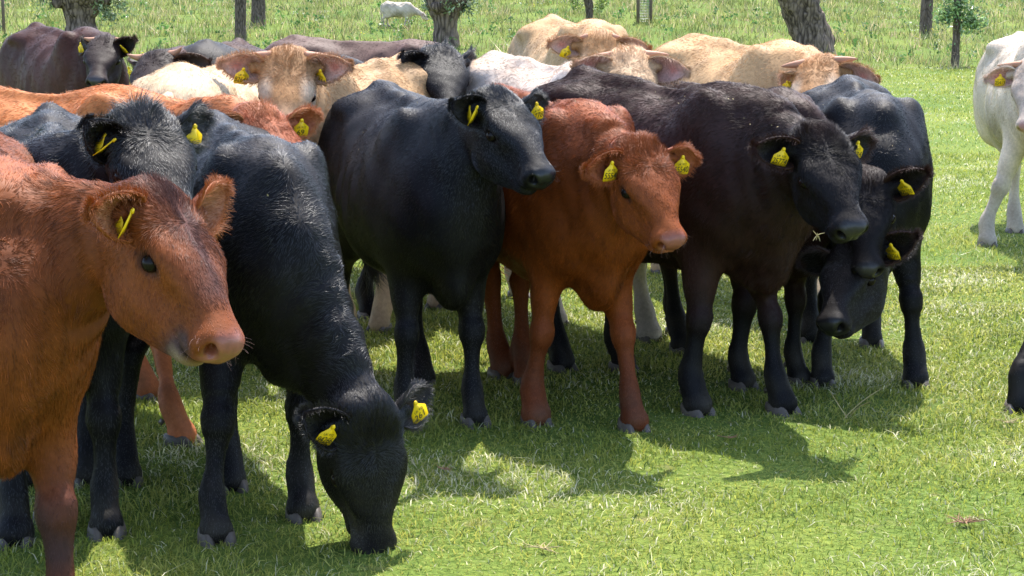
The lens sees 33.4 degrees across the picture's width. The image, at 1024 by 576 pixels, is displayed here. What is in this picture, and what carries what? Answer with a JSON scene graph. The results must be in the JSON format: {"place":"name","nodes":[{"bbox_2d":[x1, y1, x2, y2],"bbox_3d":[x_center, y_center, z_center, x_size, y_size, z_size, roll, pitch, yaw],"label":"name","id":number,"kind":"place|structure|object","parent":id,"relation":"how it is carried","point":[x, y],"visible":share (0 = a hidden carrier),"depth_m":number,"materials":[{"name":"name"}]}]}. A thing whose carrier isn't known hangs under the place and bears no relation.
{"place":"outdoors","nodes":[
{"label":"outdoors","id":0,"kind":"place"},
{"bbox_2d":[0,0,1023,575],"bbox_3d":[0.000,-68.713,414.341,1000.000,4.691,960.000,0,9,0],"label":"pasture","id":1,"kind":"structure","parent":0,"point":[700,470],"depth_m":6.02,"materials":[{"name":"plant"}]},
{"bbox_2d":[1,0,5,33],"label":"stake","id":2,"kind":"object","parent":1,"relation":"on","point":[3,14],"visible":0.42,"depth_m":45.40,"materials":[{"name":"grey wood"}]},
{"bbox_2d":[0,22,138,93],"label":"dark brown cow","id":3,"kind":"object","parent":1,"relation":"on","point":[37,57],"visible":0.58,"depth_m":12.72},
{"bbox_2d":[26,0,138,30],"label":"willow tree","id":4,"kind":"object","parent":1,"relation":"on","point":[79,13],"visible":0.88,"depth_m":43.14,"materials":[{"name":"green plant"}]},
{"bbox_2d":[0,84,216,550],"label":"black cow","id":5,"kind":"object","parent":1,"relation":"on","point":[124,141],"visible":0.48,"depth_m":5.18},
{"bbox_2d":[0,132,252,575],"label":"red cow","id":6,"kind":"object","parent":1,"relation":"on","point":[141,257],"visible":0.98,"depth_m":4.09},
{"bbox_2d":[0,82,325,447],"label":"red cow","id":7,"kind":"object","parent":1,"relation":"on","point":[299,124],"visible":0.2,"depth_m":6.55},
{"bbox_2d":[132,60,257,101],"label":"cream cow","id":8,"kind":"object","parent":1,"relation":"on","point":[183,80],"visible":0.06,"depth_m":7.57},
{"bbox_2d":[125,38,267,84],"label":"dark brown cow","id":9,"kind":"object","parent":1,"relation":"on","point":[146,63],"visible":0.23,"depth_m":9.56},
{"bbox_2d":[184,39,241,65],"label":"black cow","id":10,"kind":"object","parent":1,"relation":"on","point":[214,50],"visible":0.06,"depth_m":10.23},
{"bbox_2d":[235,0,246,40],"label":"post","id":11,"kind":"object","parent":1,"relation":"on","point":[240,18],"visible":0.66,"depth_m":42.37,"materials":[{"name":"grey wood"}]},
{"bbox_2d":[251,0,265,26],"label":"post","id":12,"kind":"object","parent":1,"relation":"on","point":[257,8],"visible":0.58,"depth_m":48.21,"materials":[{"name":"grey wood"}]},
{"bbox_2d":[116,109,435,553],"bbox_3d":[-0.945,0.077,5.764,0.799,1.280,1.943,-4,10,-25],"label":"black cow","id":13,"kind":"object","parent":1,"relation":"on","point":[293,310],"visible":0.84,"depth_m":5.16},
{"bbox_2d":[215,42,444,333],"bbox_3d":[-0.829,-0.489,8.558,0.693,1.475,2.191,3,10,16],"label":"cream cow","id":14,"kind":"object","parent":1,"relation":"on","point":[288,77],"visible":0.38,"depth_m":7.65},
{"bbox_2d":[264,34,439,61],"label":"brown cow","id":15,"kind":"object","parent":1,"relation":"on","point":[363,51],"visible":0.04,"depth_m":13.83},
{"bbox_2d":[380,1,427,27],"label":"sheep","id":16,"kind":"object","parent":1,"relation":"on","point":[388,9],"visible":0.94,"depth_m":47.79},
{"bbox_2d":[339,35,477,321],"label":"black cow","id":17,"kind":"object","parent":1,"relation":"on","point":[444,65],"visible":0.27,"depth_m":8.97},
{"bbox_2d":[318,79,555,430],"bbox_3d":[-0.363,-0.184,7.066,0.639,1.354,2.094,-3,10,-18],"label":"black cow","id":18,"kind":"object","parent":1,"relation":"on","point":[418,182],"visible":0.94,"depth_m":6.55},
{"bbox_2d":[420,0,486,47],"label":"willow tree","id":19,"kind":"object","parent":1,"relation":"on","point":[445,15],"visible":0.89,"depth_m":42.21,"materials":[{"name":"grey plant"}]},
{"bbox_2d":[522,539,562,553],"bbox_3d":[0.092,0.772,5.133,0.118,0.026,0.086,2,10,12],"label":"straw","id":20,"kind":"object","parent":1,"relation":"on","point":[544,547],"visible":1,"depth_m":5.13,"materials":[{"name":"beige plant"}]},
{"bbox_2d":[466,40,692,343],"bbox_3d":[0.215,-0.521,8.820,0.695,1.470,2.174,-5,11,-30],"label":"white cow","id":21,"kind":"object","parent":1,"relation":"on","point":[525,72],"visible":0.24,"depth_m":8.41},
{"bbox_2d":[507,14,652,65],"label":"tan cow","id":22,"kind":"object","parent":1,"relation":"on","point":[553,39],"visible":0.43,"depth_m":10.88},
{"bbox_2d":[561,0,619,18],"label":"tree","id":23,"kind":"object","parent":1,"relation":"on","point":[588,4],"visible":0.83,"depth_m":48.78,"materials":[{"name":"green plant"}]},
{"bbox_2d":[484,81,702,433],"bbox_3d":[0.185,-0.156,7.042,0.593,1.313,2.124,-3,10,-20],"label":"red cow","id":24,"kind":"object","parent":1,"relation":"on","point":[596,224],"visible":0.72,"depth_m":6.52},
{"bbox_2d":[636,0,652,22],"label":"tree guard","id":25,"kind":"object","parent":1,"relation":"on","point":[649,13],"visible":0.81,"depth_m":48.19,"materials":[{"name":"wood"}]},
{"bbox_2d":[351,151,1023,277],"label":"short grass","id":26,"kind":"structure","parent":1,"relation":"on","point":[953,176],"depth_m":13.55,"materials":[{"name":"green plant"}]},
{"bbox_2d":[531,64,879,417],"bbox_3d":[0.730,-0.221,7.202,0.667,1.387,2.251,-6,11,-34],"label":"brown black cow","id":27,"kind":"object","parent":1,"relation":"on","point":[771,184],"visible":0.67,"depth_m":6.75},
{"bbox_2d":[650,33,882,294],"bbox_3d":[1.366,-0.684,9.714,0.686,1.493,2.375,-3,10,-20],"label":"cream cow","id":28,"kind":"object","parent":1,"relation":"on","point":[799,67],"visible":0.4,"depth_m":9.18},
{"bbox_2d":[657,80,935,392],"bbox_3d":[1.011,-0.276,7.748,0.623,1.321,2.094,-5,11,-28],"label":"black cow","id":29,"kind":"object","parent":1,"relation":"on","point":[882,193],"visible":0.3,"depth_m":7.31},
{"bbox_2d":[777,0,836,55],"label":"willow tree","id":30,"kind":"object","parent":1,"relation":"on","point":[806,22],"visible":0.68,"depth_m":39.18,"materials":[{"name":"grey plant"}]},
{"bbox_2d":[830,388,882,417],"bbox_3d":[1.385,0.455,6.732,0.241,0.133,0.139,0,9,0],"label":"straw","id":31,"kind":"object","parent":1,"relation":"on","point":[854,407],"visible":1,"depth_m":6.76,"materials":[{"name":"plant"}]},
{"bbox_2d":[795,74,933,388],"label":"black cow","id":32,"kind":"object","parent":1,"relation":"on","point":[845,303],"visible":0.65,"depth_m":7.23},
{"bbox_2d":[919,0,932,33],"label":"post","id":33,"kind":"object","parent":1,"relation":"on","point":[926,15],"visible":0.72,"depth_m":45.30,"materials":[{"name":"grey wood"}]},
{"bbox_2d":[929,0,989,66],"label":"sapling","id":34,"kind":"object","parent":1,"relation":"on","point":[954,11],"visible":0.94,"depth_m":36.48,"materials":[{"name":"green plant"}]},
{"bbox_2d":[945,512,990,524],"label":"dead grass","id":35,"kind":"structure","parent":1,"relation":"on","point":[969,520],"depth_m":5.39,"materials":[{"name":"brown plant"}]},
{"bbox_2d":[973,31,1023,247],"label":"white cow","id":36,"kind":"object","parent":1,"relation":"on","point":[998,97],"visible":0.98,"depth_m":11.60},
{"bbox_2d":[993,416,1023,422],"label":"straw","id":37,"kind":"object","parent":1,"relation":"on","point":[1010,420],"visible":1,"depth_m":6.69,"materials":[{"name":"beige plant"}]},
{"bbox_2d":[1003,341,1023,414],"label":"black cow","id":38,"kind":"object","parent":1,"relation":"on","point":[1014,400],"visible":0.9,"depth_m":6.92},
{"bbox_2d":[0,0,1023,69],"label":"long grass","id":39,"kind":"structure","parent":0,"point":[416,34],"depth_m":48.42,"materials":[{"name":"green plant"}]},
{"bbox_2d":[127,65,999,157],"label":"short grass","id":40,"kind":"structure","parent":0,"point":[941,89],"depth_m":28.60,"materials":[{"name":"green plant"}]}
]}

